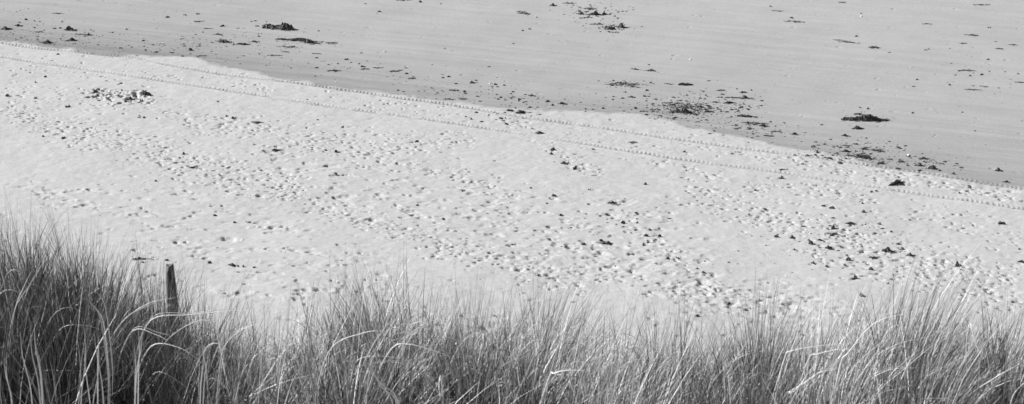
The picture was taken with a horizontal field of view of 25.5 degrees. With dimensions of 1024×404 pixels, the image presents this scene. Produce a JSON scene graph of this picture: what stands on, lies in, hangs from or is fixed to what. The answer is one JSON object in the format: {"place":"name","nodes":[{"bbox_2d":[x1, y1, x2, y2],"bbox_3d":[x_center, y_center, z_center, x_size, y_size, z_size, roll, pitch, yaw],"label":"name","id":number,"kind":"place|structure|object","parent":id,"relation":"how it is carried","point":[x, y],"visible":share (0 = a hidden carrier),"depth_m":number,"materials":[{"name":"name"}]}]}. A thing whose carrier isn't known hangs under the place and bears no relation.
{"place":"outdoors","nodes":[
{"label":"outdoors","id":0,"kind":"place"},
{"bbox_2d":[0,0,1023,388],"bbox_3d":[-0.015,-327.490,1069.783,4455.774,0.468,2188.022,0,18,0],"label":"beach","id":1,"kind":"structure","parent":0,"point":[286,218],"depth_m":65.49,"materials":[{"name":"white sand"}]},
{"bbox_2d":[39,40,51,43],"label":"seaweed clump","id":2,"kind":"object","parent":1,"relation":"on","point":[46,41],"visible":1,"depth_m":78.60,"materials":[{"name":"black plant"}]},
{"bbox_2d":[63,26,77,30],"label":"seaweed clump","id":3,"kind":"object","parent":1,"relation":"on","point":[69,29],"visible":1,"depth_m":80.26,"materials":[{"name":"black plant"}]},
{"bbox_2d":[133,257,153,259],"bbox_3d":[-9.274,1.423,56.924,0.549,0.080,0.179,-1,18,-5],"label":"seaweed clump","id":4,"kind":"object","parent":1,"relation":"on","point":[139,258],"visible":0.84,"depth_m":56.91,"materials":[{"name":"grey plant"}]},
{"bbox_2d":[138,90,152,95],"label":"seaweed clump","id":5,"kind":"object","parent":1,"relation":"on","point":[143,92],"visible":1,"depth_m":71.83,"materials":[{"name":"grey plant"}]},
{"bbox_2d":[218,38,233,43],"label":"seaweed clump","id":6,"kind":"object","parent":1,"relation":"on","point":[223,40],"visible":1,"depth_m":78.53,"materials":[{"name":"black plant"}]},
{"bbox_2d":[262,22,296,30],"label":"seaweed clump","id":7,"kind":"object","parent":1,"relation":"on","point":[284,26],"visible":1,"depth_m":80.27,"materials":[{"name":"black plant"}]},
{"bbox_2d":[275,38,323,42],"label":"seaweed clump","id":8,"kind":"object","parent":1,"relation":"on","point":[296,39],"visible":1,"depth_m":78.77,"materials":[{"name":"black plant"}]},
{"bbox_2d":[303,38,318,44],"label":"seaweed clump","id":9,"kind":"object","parent":1,"relation":"on","point":[310,41],"visible":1,"depth_m":78.41,"materials":[{"name":"black plant"}]},
{"bbox_2d":[0,2,1018,290],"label":"seaweed crumbs","id":10,"kind":"object","parent":1,"relation":"on","point":[594,104],"visible":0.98,"depth_m":70.16,"materials":[{"name":"black plant"}]},
{"bbox_2d":[515,11,530,14],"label":"seaweed clump","id":11,"kind":"object","parent":1,"relation":"on","point":[523,12],"visible":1,"depth_m":82.72,"materials":[{"name":"grey plant"}]},
{"bbox_2d":[587,11,600,15],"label":"seaweed clump","id":12,"kind":"object","parent":1,"relation":"on","point":[595,13],"visible":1,"depth_m":82.51,"materials":[{"name":"black plant"}]},
{"bbox_2d":[600,241,612,245],"bbox_3d":[2.460,1.069,58.143,0.581,0.134,0.277,0,18,0],"label":"seaweed clump","id":13,"kind":"object","parent":1,"relation":"on","point":[608,243],"visible":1,"depth_m":58.16,"materials":[{"name":"grey plant"}]},
{"bbox_2d":[603,25,615,29],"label":"seaweed clump","id":14,"kind":"object","parent":1,"relation":"on","point":[608,27],"visible":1,"depth_m":80.42,"materials":[{"name":"black plant"}]},
{"bbox_2d":[606,81,637,86],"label":"seaweed clump","id":15,"kind":"object","parent":1,"relation":"on","point":[613,84],"visible":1,"depth_m":73.12,"materials":[{"name":"black plant"}]},
{"bbox_2d":[615,23,629,27],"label":"seaweed clump","id":16,"kind":"object","parent":1,"relation":"on","point":[621,25],"visible":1,"depth_m":80.62,"materials":[{"name":"black plant"}]},
{"bbox_2d":[619,82,638,87],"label":"seaweed clump","id":17,"kind":"object","parent":1,"relation":"on","point":[625,83],"visible":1,"depth_m":73.00,"materials":[{"name":"grey plant"}]},
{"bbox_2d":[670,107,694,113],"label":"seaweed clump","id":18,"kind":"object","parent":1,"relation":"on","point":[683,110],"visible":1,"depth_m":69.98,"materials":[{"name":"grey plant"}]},
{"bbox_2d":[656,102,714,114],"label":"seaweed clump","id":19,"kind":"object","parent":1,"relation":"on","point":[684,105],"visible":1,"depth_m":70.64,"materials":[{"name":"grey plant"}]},
{"bbox_2d":[737,114,757,117],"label":"seaweed clump","id":20,"kind":"object","parent":1,"relation":"on","point":[743,115],"visible":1,"depth_m":69.59,"materials":[{"name":"grey plant"}]},
{"bbox_2d":[741,121,772,125],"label":"seaweed clump","id":21,"kind":"object","parent":1,"relation":"on","point":[752,123],"visible":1,"depth_m":68.86,"materials":[{"name":"grey plant"}]},
{"bbox_2d":[832,39,859,43],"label":"seaweed clump","id":22,"kind":"object","parent":1,"relation":"on","point":[845,41],"visible":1,"depth_m":78.70,"materials":[{"name":"grey plant"}]},
{"bbox_2d":[848,154,874,159],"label":"seaweed clump","id":23,"kind":"object","parent":1,"relation":"on","point":[862,156],"visible":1,"depth_m":65.45,"materials":[{"name":"grey plant"}]},
{"bbox_2d":[841,114,888,121],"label":"seaweed clump","id":24,"kind":"object","parent":1,"relation":"on","point":[866,117],"visible":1,"depth_m":69.08,"materials":[{"name":"black plant"}]},
{"bbox_2d":[881,246,898,252],"bbox_3d":[9.600,1.223,57.532,0.460,0.177,0.228,9,20,26],"label":"seaweed clump","id":25,"kind":"object","parent":1,"relation":"on","point":[887,250],"visible":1,"depth_m":57.51,"materials":[{"name":"grey plant"}]},
{"bbox_2d":[888,179,903,185],"bbox_3d":[10.685,-0.541,62.954,0.348,0.159,0.641,10,20,27],"label":"seaweed clump","id":26,"kind":"object","parent":1,"relation":"on","point":[897,181],"visible":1,"depth_m":62.92,"materials":[{"name":"black plant"}]},
{"bbox_2d":[928,165,938,169],"bbox_3d":[11.980,-0.964,64.421,0.471,0.173,0.232,12,21,32],"label":"seaweed clump","id":27,"kind":"object","parent":1,"relation":"on","point":[931,167],"visible":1,"depth_m":64.41,"materials":[{"name":"grey plant"}]},
{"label":"dune","id":28,"kind":"structure","parent":0,"visible":0},
{"bbox_2d":[0,181,130,403],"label":"marram grass tussock","id":29,"kind":"object","parent":28,"relation":"on","point":[11,304],"visible":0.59,"depth_m":14.72,"materials":[{"name":"grey plant"}]},
{"bbox_2d":[0,196,198,403],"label":"marram grass tussock","id":30,"kind":"object","parent":28,"relation":"on","point":[56,359],"visible":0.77,"depth_m":14.24,"materials":[{"name":"grey plant"}]},
{"bbox_2d":[49,224,257,403],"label":"marram grass tussock","id":31,"kind":"object","parent":28,"relation":"on","point":[150,316],"visible":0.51,"depth_m":14.85,"materials":[{"name":"grey plant"}]},
{"bbox_2d":[165,263,181,339],"bbox_3d":[-2.751,1.331,18.515,0.130,1.750,0.118,-1,18,0],"label":"wooden post","id":32,"kind":"object","parent":28,"relation":"on","point":[169,271],"visible":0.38,"depth_m":18.27,"materials":[{"name":"grey wood"}]},
{"bbox_2d":[98,250,299,403],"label":"marram grass tussock","id":33,"kind":"object","parent":28,"relation":"on","point":[200,387],"visible":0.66,"depth_m":14.42,"materials":[{"name":"grey plant"}]},
{"bbox_2d":[162,266,386,403],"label":"marram grass tussock","id":34,"kind":"object","parent":28,"relation":"on","point":[277,373],"visible":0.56,"depth_m":14.84,"materials":[{"name":"grey plant"}]},
{"bbox_2d":[213,241,465,403],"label":"marram grass tussock","id":35,"kind":"object","parent":28,"relation":"on","point":[358,397],"visible":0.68,"depth_m":13.95,"materials":[{"name":"grey plant"}]},
{"bbox_2d":[269,235,519,403],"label":"marram grass tussock","id":36,"kind":"object","parent":28,"relation":"on","point":[417,379],"visible":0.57,"depth_m":15.12,"materials":[{"name":"grey plant"}]},
{"bbox_2d":[394,249,645,403],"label":"marram grass tussock","id":37,"kind":"object","parent":28,"relation":"on","point":[472,356],"visible":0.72,"depth_m":14.70,"materials":[{"name":"grey plant"}]},
{"bbox_2d":[403,244,674,403],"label":"marram grass tussock","id":38,"kind":"object","parent":28,"relation":"on","point":[555,362],"visible":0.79,"depth_m":15.13,"materials":[{"name":"grey plant"}]},
{"bbox_2d":[519,266,715,403],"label":"marram grass tussock","id":39,"kind":"object","parent":28,"relation":"on","point":[611,397],"visible":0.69,"depth_m":14.78,"materials":[{"name":"grey plant"}]},
{"bbox_2d":[585,258,780,403],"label":"marram grass tussock","id":40,"kind":"object","parent":28,"relation":"on","point":[693,384],"visible":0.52,"depth_m":15.34,"materials":[{"name":"grey plant"}]},
{"bbox_2d":[661,266,873,403],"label":"marram grass tussock","id":41,"kind":"object","parent":28,"relation":"on","point":[762,359],"visible":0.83,"depth_m":14.73,"materials":[{"name":"grey plant"}]},
{"bbox_2d":[731,263,942,403],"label":"marram grass tussock","id":42,"kind":"object","parent":28,"relation":"on","point":[824,374],"visible":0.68,"depth_m":14.95,"materials":[{"name":"grey plant"}]},
{"bbox_2d":[796,236,1023,403],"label":"marram grass tussock","id":43,"kind":"object","parent":28,"relation":"on","point":[922,389],"visible":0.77,"depth_m":14.70,"materials":[{"name":"grey plant"}]},
{"bbox_2d":[904,281,1023,403],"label":"marram grass tussock","id":44,"kind":"object","parent":28,"relation":"on","point":[1007,382],"visible":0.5,"depth_m":14.77,"materials":[{"name":"grey plant"}]},
{"bbox_2d":[996,315,1023,403],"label":"marram grass tussock","id":45,"kind":"object","parent":28,"relation":"on","point":[1015,364],"visible":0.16,"depth_m":15.99,"materials":[{"name":"grey plant"}]}
]}

